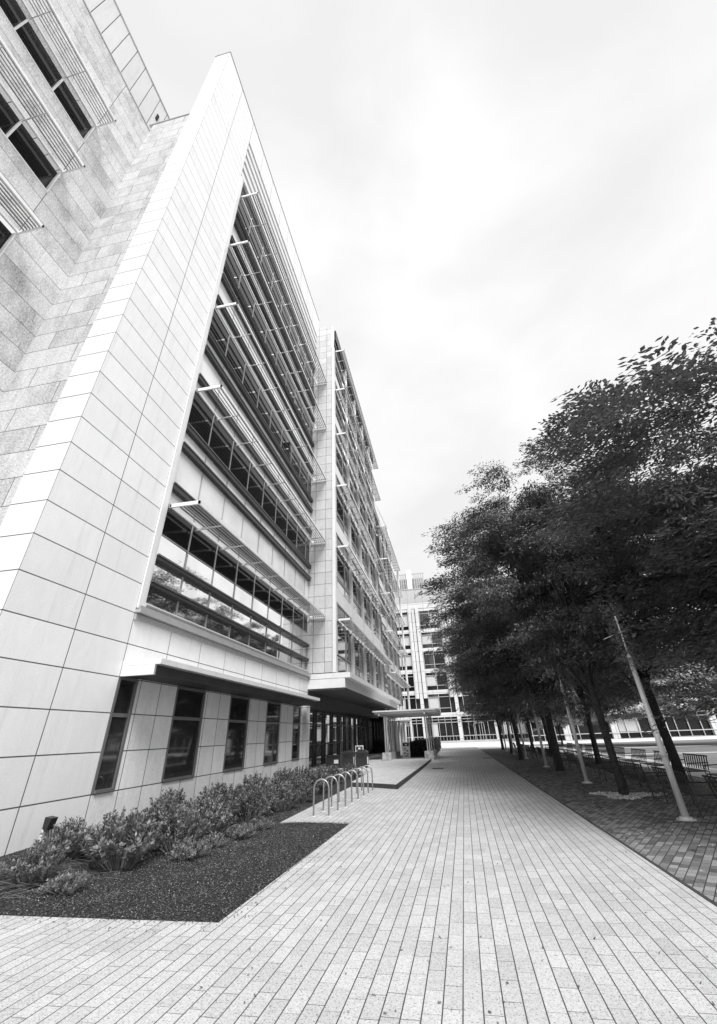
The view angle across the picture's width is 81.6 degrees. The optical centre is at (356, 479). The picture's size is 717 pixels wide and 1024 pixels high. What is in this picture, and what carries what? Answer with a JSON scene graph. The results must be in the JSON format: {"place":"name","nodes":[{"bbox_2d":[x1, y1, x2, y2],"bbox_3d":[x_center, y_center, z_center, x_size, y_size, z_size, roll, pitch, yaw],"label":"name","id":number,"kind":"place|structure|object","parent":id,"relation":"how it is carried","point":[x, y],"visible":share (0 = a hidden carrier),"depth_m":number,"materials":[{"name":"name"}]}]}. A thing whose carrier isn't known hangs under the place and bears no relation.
{"place":"outdoors","nodes":[
{"label":"outdoors","id":0,"kind":"place"},
{"bbox_2d":[0,854,124,898],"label":"dry grass","id":1,"kind":"structure","parent":0,"point":[14,881],"depth_m":5.73,"materials":[{"name":"plant"}]},
{"bbox_2d":[0,747,716,1023],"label":"path","id":2,"kind":"structure","parent":0,"point":[80,971],"depth_m":3.87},
{"bbox_2d":[0,0,326,855],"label":"office building","id":3,"kind":"structure","parent":2,"relation":"on","point":[158,338],"depth_m":13.45,"materials":[{"name":"stone"}]},
{"bbox_2d":[0,221,16,256],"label":"window","id":4,"kind":"structure","parent":3,"relation":"in","point":[6,237],"depth_m":11.90,"materials":[{"name":"glass"}]},
{"bbox_2d":[0,93,61,192],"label":"window","id":5,"kind":"structure","parent":3,"relation":"in","point":[13,129],"depth_m":13.06,"materials":[{"name":"black glass"}]},
{"bbox_2d":[0,0,94,141],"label":"window","id":6,"kind":"structure","parent":3,"relation":"in","point":[11,10],"depth_m":14.30,"materials":[{"name":"black glass"}]},
{"bbox_2d":[39,816,57,841],"bbox_3d":[-5.633,6.471,7.590,0.138,0.493,0.255,-8,-32,9],"label":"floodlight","id":7,"kind":"object","parent":3,"relation":"attached to","point":[49,823],"visible":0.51,"depth_m":7.61,"materials":[{"name":"black metal"}]},
{"bbox_2d":[91,676,138,794],"bbox_3d":[-5.502,5.794,9.542,0.102,2.260,0.710,-8,-32,9],"label":"window","id":8,"kind":"structure","parent":3,"relation":"in","point":[105,780],"depth_m":9.51,"materials":[{"name":"black glass"}]},
{"bbox_2d":[161,686,205,782],"bbox_3d":[-4.920,7.284,11.986,0.102,2.260,1.630,-8,-32,9],"label":"window","id":9,"kind":"structure","parent":3,"relation":"in","point":[180,761],"depth_m":11.96,"materials":[{"name":"black glass"}]},
{"bbox_2d":[222,695,249,771],"bbox_3d":[-4.245,9.012,14.822,0.102,2.260,1.630,-8,-32,9],"label":"window","id":10,"kind":"structure","parent":3,"relation":"in","point":[236,737],"depth_m":14.82,"materials":[{"name":"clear glass"}]},
{"bbox_2d":[263,701,280,764],"bbox_3d":[-3.568,10.749,17.672,0.102,2.260,1.620,-8,-32,9],"label":"window","id":11,"kind":"structure","parent":3,"relation":"in","point":[271,743],"depth_m":17.69,"materials":[{"name":"black glass"}]},
{"bbox_2d":[291,705,300,760],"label":"window","id":12,"kind":"structure","parent":3,"relation":"in","point":[296,709],"depth_m":20.37,"materials":[{"name":"grey glass"}]},
{"bbox_2d":[2,825,354,933],"bbox_3d":[-1.996,5.521,5.774,7.864,0.017,3.775,20,-38,-32],"label":"spilled bark","id":13,"kind":"object","parent":2,"relation":"on","point":[191,921],"visible":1,"depth_m":4.53,"materials":[{"name":"wood"}]},
{"bbox_2d":[0,775,360,922],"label":"mulch bed","id":14,"kind":"object","parent":2,"relation":"on","point":[196,890],"visible":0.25,"depth_m":5.70,"materials":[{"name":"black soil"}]},
{"bbox_2d":[7,834,71,887],"bbox_3d":[-4.478,5.364,5.860,0.692,0.561,0.759,-2,-32,-1],"label":"leafy shrub","id":15,"kind":"object","parent":14,"relation":"on","point":[39,862],"visible":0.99,"depth_m":5.77,"materials":[{"name":"grey plant"}]},
{"bbox_2d":[38,867,91,894],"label":"shrub","id":16,"kind":"object","parent":14,"relation":"on","point":[70,877],"visible":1,"depth_m":5.39,"materials":[{"name":"grey plant"}]},
{"bbox_2d":[33,815,101,861],"bbox_3d":[-4.835,6.024,6.999,1.131,0.571,0.952,-17,-35,22],"label":"leafy shrub","id":17,"kind":"object","parent":14,"relation":"on","point":[71,835],"visible":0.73,"depth_m":6.88,"materials":[{"name":"grey plant"}]},
{"bbox_2d":[78,805,147,856],"bbox_3d":[-4.221,6.231,7.367,1.164,0.682,1.174,-9,-32,10],"label":"leafy shrub","id":18,"kind":"object","parent":14,"relation":"on","point":[104,822],"visible":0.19,"depth_m":7.34,"materials":[{"name":"grey plant"}]},
{"bbox_2d":[80,808,163,871],"bbox_3d":[-3.718,5.719,6.631,1.175,0.760,1.231,4,-32,-10],"label":"leafy shrub","id":19,"kind":"object","parent":14,"relation":"on","point":[116,843],"visible":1,"depth_m":6.45,"materials":[{"name":"grey plant"}]},
{"bbox_2d":[142,795,192,841],"bbox_3d":[-3.820,6.744,8.340,1.206,0.767,1.045,4,-32,-9],"label":"leafy shrub","id":20,"kind":"object","parent":14,"relation":"on","point":[154,813],"visible":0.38,"depth_m":8.31,"materials":[{"name":"grey plant"}]},
{"bbox_2d":[142,784,193,820],"bbox_3d":[-4.204,7.424,9.484,1.087,0.760,1.171,-13,-33,17],"label":"leafy shrub","id":21,"kind":"object","parent":14,"relation":"on","point":[173,795],"visible":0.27,"depth_m":9.54,"materials":[{"name":"grey plant"}]},
{"bbox_2d":[143,803,213,853],"bbox_3d":[-3.178,6.202,7.442,1.166,0.697,1.066,25,-41,-36],"label":"leafy shrub","id":22,"kind":"object","parent":14,"relation":"on","point":[173,829],"visible":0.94,"depth_m":7.35,"materials":[{"name":"grey plant"}]},
{"bbox_2d":[165,835,211,860],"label":"shrub","id":23,"kind":"object","parent":14,"relation":"on","point":[188,851],"visible":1,"depth_m":6.67,"materials":[{"name":"grey plant"}]},
{"bbox_2d":[185,790,236,819],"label":"leafy shrub","id":24,"kind":"object","parent":14,"relation":"on","point":[202,799],"visible":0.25,"depth_m":9.31,"materials":[{"name":"grey plant"}]},
{"bbox_2d":[186,797,237,838],"bbox_3d":[-2.905,6.725,8.264,1.184,0.661,1.024,-28,-40,35],"label":"leafy shrub","id":25,"kind":"object","parent":14,"relation":"on","point":[213,812],"visible":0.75,"depth_m":8.17,"materials":[{"name":"grey plant"}]},
{"bbox_2d":[196,831,229,848],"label":"shrub","id":26,"kind":"object","parent":14,"relation":"on","point":[213,839],"visible":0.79,"depth_m":7.38,"materials":[{"name":"grey plant"}]},
{"bbox_2d":[198,779,237,805],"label":"leafy shrub","id":27,"kind":"object","parent":14,"relation":"on","point":[224,790],"visible":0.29,"depth_m":10.91,"materials":[{"name":"grey plant"}]},
{"bbox_2d":[225,822,255,838],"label":"shrub","id":28,"kind":"object","parent":14,"relation":"on","point":[240,831],"visible":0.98,"depth_m":8.05,"materials":[{"name":"grey plant"}]},
{"bbox_2d":[224,789,272,824],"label":"leafy shrub","id":29,"kind":"object","parent":14,"relation":"on","point":[247,810],"visible":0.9,"depth_m":9.39,"materials":[{"name":"grey plant"}]},
{"bbox_2d":[234,771,268,791],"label":"leafy shrub","id":30,"kind":"object","parent":14,"relation":"on","point":[246,781],"visible":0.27,"depth_m":13.01,"materials":[{"name":"grey plant"}]},
{"bbox_2d":[229,780,280,815],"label":"leafy shrub","id":31,"kind":"object","parent":14,"relation":"on","point":[263,791],"visible":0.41,"depth_m":10.48,"materials":[{"name":"grey plant"}]},
{"bbox_2d":[248,815,274,829],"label":"shrub","id":32,"kind":"object","parent":14,"relation":"on","point":[262,823],"visible":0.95,"depth_m":8.77,"materials":[{"name":"grey plant"}]},
{"bbox_2d":[270,767,299,786],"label":"leafy shrub","id":33,"kind":"object","parent":14,"relation":"on","point":[281,776],"visible":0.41,"depth_m":14.88,"materials":[{"name":"grey plant"}]},
{"bbox_2d":[267,781,302,810],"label":"leafy shrub","id":34,"kind":"object","parent":14,"relation":"on","point":[287,797],"visible":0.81,"depth_m":11.10,"materials":[{"name":"grey plant"}]},
{"bbox_2d":[275,771,310,788],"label":"leafy shrub","id":35,"kind":"object","parent":14,"relation":"on","point":[302,777],"visible":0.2,"depth_m":13.59,"materials":[{"name":"grey plant"}]},
{"bbox_2d":[280,778,318,802],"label":"leafy shrub","id":36,"kind":"object","parent":14,"relation":"on","point":[305,789],"visible":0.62,"depth_m":12.37,"materials":[{"name":"grey plant"}]},
{"bbox_2d":[306,767,332,793],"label":"leafy shrub","id":37,"kind":"object","parent":14,"relation":"on","point":[314,778],"visible":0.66,"depth_m":14.19,"materials":[{"name":"grey plant"}]},
{"bbox_2d":[323,764,345,783],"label":"leafy shrub","id":38,"kind":"object","parent":14,"relation":"on","point":[334,771],"visible":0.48,"depth_m":16.92,"materials":[{"name":"grey plant"}]},
{"bbox_2d":[311,778,330,816],"bbox_3d":[-0.851,7.757,10.149,0.486,0.740,0.106,-8,-32,9],"label":"bike rack","id":39,"kind":"object","parent":2,"relation":"on","point":[328,815],"visible":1,"depth_m":10.14,"materials":[{"name":"metal"}]},
{"bbox_2d":[372,708,440,760],"bbox_3d":[4.517,20.137,32.720,4.750,3.120,9.900,-8,-32,9],"label":"pergola","id":40,"kind":"object","parent":2,"relation":"on","point":[431,754],"visible":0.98,"depth_m":30.12,"materials":[{"name":"concrete"}]},
{"bbox_2d":[410,738,441,756],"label":"clipped hedge","id":41,"kind":"object","parent":2,"relation":"on","point":[418,747],"visible":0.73,"depth_m":31.91,"materials":[{"name":"black plant"}]},
{"bbox_2d":[0,0,716,708],"label":"sky","id":42,"kind":"structure","parent":0,"point":[490,207],"materials":[{"name":"white"}]},
{"bbox_2d":[311,757,429,783],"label":"entrance terrace","id":43,"kind":"structure","parent":0,"point":[396,771],"depth_m":21.10,"materials":[{"name":"white concrete"}]},
{"bbox_2d":[325,755,341,767],"bbox_3d":[-1.226,15.976,23.537,0.880,0.610,0.680,-8,-32,9],"label":"planter box","id":44,"kind":"object","parent":43,"relation":"on","point":[334,760],"visible":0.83,"depth_m":23.33,"materials":[{"name":"black metal"}]},
{"bbox_2d":[342,750,354,767],"bbox_3d":[-0.418,15.642,23.247,0.660,0.820,0.645,-8,-32,9],"label":"litter bin","id":45,"kind":"object","parent":43,"relation":"on","point":[348,756],"visible":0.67,"depth_m":23.04,"materials":[{"name":"black metal"}]},
{"bbox_2d":[355,750,368,767],"bbox_3d":[0.336,15.460,22.999,0.660,0.820,0.645,-8,-32,9],"label":"litter bin","id":46,"kind":"object","parent":43,"relation":"on","point":[362,757],"visible":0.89,"depth_m":22.77,"materials":[{"name":"black metal"}]},
{"bbox_2d":[350,759,430,788],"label":"terrace kerb","id":47,"kind":"structure","parent":43,"relation":"on","point":[397,785],"depth_m":15.30,"materials":[{"name":"concrete"}]},
{"bbox_2d":[368,751,402,758],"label":"side pavement","id":48,"kind":"structure","parent":0,"point":[376,756],"depth_m":37.30,"materials":[{"name":"concrete"}]},
{"bbox_2d":[300,326,412,770],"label":"office wing","id":49,"kind":"structure","parent":48,"relation":"on","point":[356,679],"depth_m":32.75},
{"bbox_2d":[335,354,345,419],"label":"window","id":50,"kind":"structure","parent":49,"relation":"in","point":[338,373],"depth_m":37.72,"materials":[{"name":"grey glass"}]},
{"bbox_2d":[335,392,346,458],"bbox_3d":[-1.296,-4.412,35.155,0.070,4.530,3.820,-8,-32,9],"label":"window","id":51,"kind":"structure","parent":49,"relation":"in","point":[340,417],"depth_m":35.25,"materials":[{"name":"grey glass"}]},
{"bbox_2d":[335,436,347,506],"bbox_3d":[-1.145,-0.451,32.705,0.070,4.530,3.820,-8,-32,9],"label":"window","id":52,"kind":"structure","parent":49,"relation":"in","point":[341,463],"depth_m":32.86,"materials":[{"name":"grey glass"}]},
{"bbox_2d":[336,488,348,564],"bbox_3d":[-0.994,3.510,30.255,0.070,4.530,3.820,-8,-32,9],"label":"window","id":53,"kind":"structure","parent":49,"relation":"in","point":[341,511],"depth_m":30.39,"materials":[{"name":"grey glass"}]},
{"bbox_2d":[336,549,350,630],"bbox_3d":[-0.843,7.471,27.804,0.070,4.530,3.820,-8,-32,9],"label":"window","id":54,"kind":"structure","parent":49,"relation":"in","point":[342,569],"depth_m":27.91,"materials":[{"name":"grey glass"}]},
{"bbox_2d":[337,621,351,672],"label":"window","id":55,"kind":"structure","parent":49,"relation":"in","point":[343,636],"depth_m":25.69,"materials":[{"name":"clear glass"}]},
{"bbox_2d":[349,470,357,527],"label":"window","id":56,"kind":"structure","parent":49,"relation":"in","point":[353,488],"depth_m":37.07,"materials":[{"name":"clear glass"}]},
{"bbox_2d":[351,519,359,583],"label":"window","id":57,"kind":"structure","parent":49,"relation":"in","point":[354,533],"depth_m":34.50,"materials":[{"name":"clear glass"}]},
{"bbox_2d":[352,573,362,642],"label":"window","id":58,"kind":"structure","parent":49,"relation":"in","point":[356,586],"depth_m":32.19,"materials":[{"name":"clear glass"}]},
{"bbox_2d":[354,637,363,679],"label":"window","id":59,"kind":"structure","parent":49,"relation":"in","point":[359,662],"depth_m":29.89,"materials":[{"name":"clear glass"}]},
{"bbox_2d":[361,540,369,597],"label":"window","id":60,"kind":"structure","parent":49,"relation":"in","point":[364,552],"depth_m":38.30,"materials":[{"name":"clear glass"}]},
{"bbox_2d":[363,590,371,650],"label":"window","id":61,"kind":"structure","parent":49,"relation":"in","point":[367,616],"depth_m":35.94,"materials":[{"name":"clear glass"}]},
{"bbox_2d":[366,649,373,684],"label":"window","id":62,"kind":"structure","parent":49,"relation":"in","point":[369,657],"depth_m":33.69,"materials":[{"name":"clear glass"}]},
{"bbox_2d":[372,604,379,658],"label":"window","id":63,"kind":"structure","parent":49,"relation":"in","point":[375,617],"depth_m":39.71,"materials":[{"name":"clear glass"}]},
{"bbox_2d":[375,657,381,689],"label":"window","id":64,"kind":"structure","parent":49,"relation":"in","point":[377,663],"depth_m":37.40,"materials":[{"name":"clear glass"}]},
{"bbox_2d":[440,736,716,749],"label":"plaza pavement","id":65,"kind":"structure","parent":0,"point":[489,745],"depth_m":56.38,"materials":[{"name":"concrete"}]},
{"bbox_2d":[392,570,519,742],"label":"building","id":66,"kind":"structure","parent":65,"relation":"on","point":[426,690],"depth_m":86.02,"materials":[{"name":"concrete"}]},
{"bbox_2d":[399,653,412,669],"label":"window","id":67,"kind":"structure","parent":66,"relation":"in","point":[408,657],"depth_m":88.70,"materials":[{"name":"grey glass"}]},
{"bbox_2d":[402,695,416,709],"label":"window","id":68,"kind":"structure","parent":66,"relation":"in","point":[413,705],"depth_m":84.70,"materials":[{"name":"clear glass"}]},
{"bbox_2d":[406,718,423,741],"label":"ground floor window","id":69,"kind":"structure","parent":66,"relation":"in","point":[417,727],"depth_m":82.14,"materials":[{"name":"grey glass"}]},
{"bbox_2d":[419,611,439,628],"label":"window","id":70,"kind":"structure","parent":66,"relation":"in","point":[421,614],"depth_m":92.40,"materials":[{"name":"grey glass"}]},
{"bbox_2d":[421,632,442,647],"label":"window","id":71,"kind":"structure","parent":66,"relation":"in","point":[426,643],"depth_m":90.00,"materials":[{"name":"grey glass"}]},
{"bbox_2d":[423,651,445,668],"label":"window","id":72,"kind":"structure","parent":66,"relation":"in","point":[430,662],"depth_m":87.76,"materials":[{"name":"grey glass"}]},
{"bbox_2d":[425,672,448,689],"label":"window","id":73,"kind":"structure","parent":66,"relation":"in","point":[431,683],"depth_m":85.66,"materials":[{"name":"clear glass"}]},
{"bbox_2d":[428,694,451,712],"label":"window","id":74,"kind":"structure","parent":66,"relation":"in","point":[440,701],"depth_m":83.70,"materials":[{"name":"grey glass"}]},
{"bbox_2d":[426,717,459,740],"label":"ground floor window","id":75,"kind":"structure","parent":66,"relation":"in","point":[444,728],"depth_m":81.24,"materials":[{"name":"grey glass"}]},
{"bbox_2d":[461,715,496,739],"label":"ground floor window","id":76,"kind":"structure","parent":66,"relation":"in","point":[468,732],"depth_m":80.02,"materials":[{"name":"grey glass"}]},
{"bbox_2d":[481,747,716,902],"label":"shaded pavement","id":77,"kind":"structure","parent":0,"point":[688,860],"depth_m":8.94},
{"bbox_2d":[440,639,529,749],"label":"broadleaf tree","id":78,"kind":"object","parent":77,"relation":"on","point":[498,726],"visible":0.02,"depth_m":42.55,"materials":[{"name":"black plant"}]},
{"bbox_2d":[446,620,530,752],"bbox_3d":[12.430,17.512,37.967,8.539,12.752,10.724,-6,-32,6],"label":"broadleaf tree","id":79,"kind":"object","parent":77,"relation":"on","point":[474,707],"visible":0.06,"depth_m":36.50,"materials":[{"name":"black plant"}]},
{"bbox_2d":[427,574,577,759],"bbox_3d":[10.648,12.763,30.049,10.971,12.617,9.750,-15,-34,20],"label":"broadleaf tree","id":80,"kind":"object","parent":77,"relation":"on","point":[511,716],"visible":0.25,"depth_m":29.23,"materials":[{"name":"black plant"}]},
{"bbox_2d":[457,622,584,754],"bbox_3d":[13.849,14.354,32.490,9.433,12.262,11.847,-23,-38,30],"label":"broadleaf tree","id":81,"kind":"object","parent":77,"relation":"on","point":[544,726],"depth_m":30.63,"materials":[{"name":"black plant"}]},
{"bbox_2d":[473,655,569,750],"bbox_3d":[16.323,19.433,40.854,11.847,12.262,9.433,4,-32,-9],"label":"broadleaf tree","id":82,"kind":"object","parent":77,"relation":"on","point":[530,736],"depth_m":38.01,"materials":[{"name":"black plant"}]},
{"bbox_2d":[522,688,549,766],"bbox_3d":[9.293,12.675,21.732,0.588,3.900,0.336,-8,-32,9],"label":"light pole","id":83,"kind":"object","parent":77,"relation":"on","point":[541,745],"visible":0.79,"depth_m":21.23,"materials":[{"name":"metal"}]},
{"bbox_2d":[414,506,660,770],"bbox_3d":[9.133,8.048,22.372,12.917,12.660,12.055,8,-33,-16],"label":"broadleaf tree","id":84,"kind":"object","parent":77,"relation":"on","point":[491,675],"visible":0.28,"depth_m":21.38,"materials":[{"name":"black plant"}]},
{"bbox_2d":[554,659,592,783],"bbox_3d":[7.652,8.655,15.132,0.588,3.900,0.336,-8,-32,9],"label":"light pole","id":85,"kind":"object","parent":77,"relation":"on","point":[586,781],"visible":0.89,"depth_m":14.64,"materials":[{"name":"metal"}]},
{"bbox_2d":[440,431,712,794],"bbox_3d":[7.229,3.865,14.771,8.675,11.889,7.709,9,-34,-18],"label":"broadleaf tree","id":86,"kind":"object","parent":77,"relation":"on","point":[579,655],"visible":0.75,"depth_m":14.03,"materials":[{"name":"black plant"}]},
{"bbox_2d":[480,559,679,763],"bbox_3d":[11.825,9.980,24.720,9.433,11.649,11.847,1,-32,-5],"label":"broadleaf tree","id":87,"kind":"object","parent":77,"relation":"on","point":[592,737],"visible":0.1,"depth_m":22.08,"materials":[{"name":"black plant"}]},
{"bbox_2d":[464,444,716,782],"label":"broadleaf tree","id":88,"kind":"object","parent":77,"relation":"on","point":[673,755],"visible":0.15,"depth_m":15.42,"materials":[{"name":"black plant"}]},
{"bbox_2d":[577,753,611,779],"bbox_3d":[9.019,10.734,15.568,0.684,0.739,1.757,-6,-32,6],"label":"bench","id":89,"kind":"object","parent":77,"relation":"on","point":[597,766],"visible":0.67,"depth_m":15.46,"materials":[{"name":"black metal"}]},
{"bbox_2d":[480,749,716,906],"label":"path edging","id":90,"kind":"object","parent":77,"relation":"on","point":[677,879],"visible":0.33,"depth_m":6.09,"materials":[{"name":"concrete"}]},
{"bbox_2d":[519,317,716,733],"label":"broadleaf tree","id":91,"kind":"object","parent":77,"relation":"on","point":[669,507],"visible":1,"depth_m":9.39,"materials":[{"name":"black plant"}]},
{"bbox_2d":[597,756,641,787],"bbox_3d":[8.494,9.465,13.485,0.684,0.739,1.757,-9,-32,11],"label":"bench","id":92,"kind":"object","parent":77,"relation":"on","point":[603,761],"visible":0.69,"depth_m":13.58,"materials":[{"name":"black metal"}]},
{"bbox_2d":[618,748,649,770],"bbox_3d":[11.969,12.109,17.974,0.684,0.739,1.757,-8,-32,9],"label":"bench","id":93,"kind":"object","parent":77,"relation":"on","point":[633,760],"visible":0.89,"depth_m":17.84,"materials":[{"name":"black metal"}]},
{"bbox_2d":[619,761,668,798],"bbox_3d":[7.937,8.196,11.398,0.684,0.739,1.757,-7,-32,7],"label":"bench","id":94,"kind":"object","parent":77,"relation":"on","point":[646,779],"visible":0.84,"depth_m":11.30,"materials":[{"name":"black metal"}]},
{"bbox_2d":[603,616,696,820],"bbox_3d":[6.288,5.028,9.182,0.588,3.900,0.336,-8,-32,9],"label":"light pole","id":95,"kind":"object","parent":77,"relation":"on","point":[684,816],"visible":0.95,"depth_m":8.72,"materials":[{"name":"silver metal"}]},
{"bbox_2d":[598,595,645,675],"bbox_3d":[6.368,3.719,9.963,0.653,1.898,0.626,-8,-32,9],"label":"vine tangle","id":96,"kind":"object","parent":95,"relation":"attached to","point":[617,636],"visible":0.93,"depth_m":9.95,"materials":[{"name":"plant"}]},
{"bbox_2d":[639,750,671,776],"bbox_3d":[11.404,10.789,15.804,0.684,0.739,1.757,-9,-32,11],"label":"bench","id":97,"kind":"object","parent":77,"relation":"on","point":[654,763],"visible":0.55,"depth_m":16.08,"materials":[{"name":"black metal"}]},
{"bbox_2d":[651,766,716,815],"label":"bench","id":98,"kind":"object","parent":77,"relation":"on","point":[691,790],"visible":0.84,"depth_m":9.10,"materials":[{"name":"black metal"}]},
{"bbox_2d":[669,753,714,784],"bbox_3d":[10.889,9.463,13.629,0.684,0.739,1.757,-9,-32,10],"label":"bench","id":99,"kind":"object","parent":77,"relation":"on","point":[688,769],"visible":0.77,"depth_m":13.36,"materials":[{"name":"black metal"}]},
{"bbox_2d":[530,745,716,779],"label":"concrete walk","id":100,"kind":"structure","parent":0,"point":[700,774],"depth_m":19.47,"materials":[{"name":"grey concrete"}]},
{"bbox_2d":[589,791,668,799],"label":"gravel","id":101,"kind":"structure","parent":0,"point":[635,795],"depth_m":11.21,"materials":[{"name":"grey gravel"}]},
{"bbox_2d":[559,739,716,768],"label":"lawn","id":102,"kind":"structure","parent":0,"point":[684,745],"depth_m":33.60,"materials":[{"name":"plant"}]},
{"bbox_2d":[530,709,582,744],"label":"young tree","id":103,"kind":"object","parent":102,"relation":"on","point":[559,725],"visible":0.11,"depth_m":47.97,"materials":[{"name":"black plant"}]},
{"bbox_2d":[572,694,645,733],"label":"young tree","id":104,"kind":"object","parent":102,"relation":"on","point":[608,718],"visible":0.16,"depth_m":42.81,"materials":[{"name":"grey plant"}]},
{"bbox_2d":[562,420,716,720],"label":"broadleaf tree","id":105,"kind":"object","parent":102,"relation":"on","point":[706,599],"visible":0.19,"depth_m":13.73,"materials":[{"name":"black plant"}]},
{"bbox_2d":[601,667,710,722],"bbox_3d":[28.499,21.235,40.410,9.469,7.951,9.739,25,-41,-36],"label":"young tree","id":106,"kind":"object","parent":102,"relation":"on","point":[664,705],"visible":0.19,"depth_m":38.35,"materials":[{"name":"grey plant"}]},
{"bbox_2d":[656,660,716,712],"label":"young tree","id":107,"kind":"object","parent":102,"relation":"on","point":[710,679],"visible":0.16,"depth_m":36.88,"materials":[{"name":"grey plant"}]},
{"label":"ground","id":108,"kind":"structure","parent":0,"visible":0},
{"bbox_2d":[516,706,716,741],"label":"glazed pavilion","id":109,"kind":"structure","parent":108,"relation":"on","point":[626,729],"depth_m":62.77,"materials":[{"name":"white glass"}]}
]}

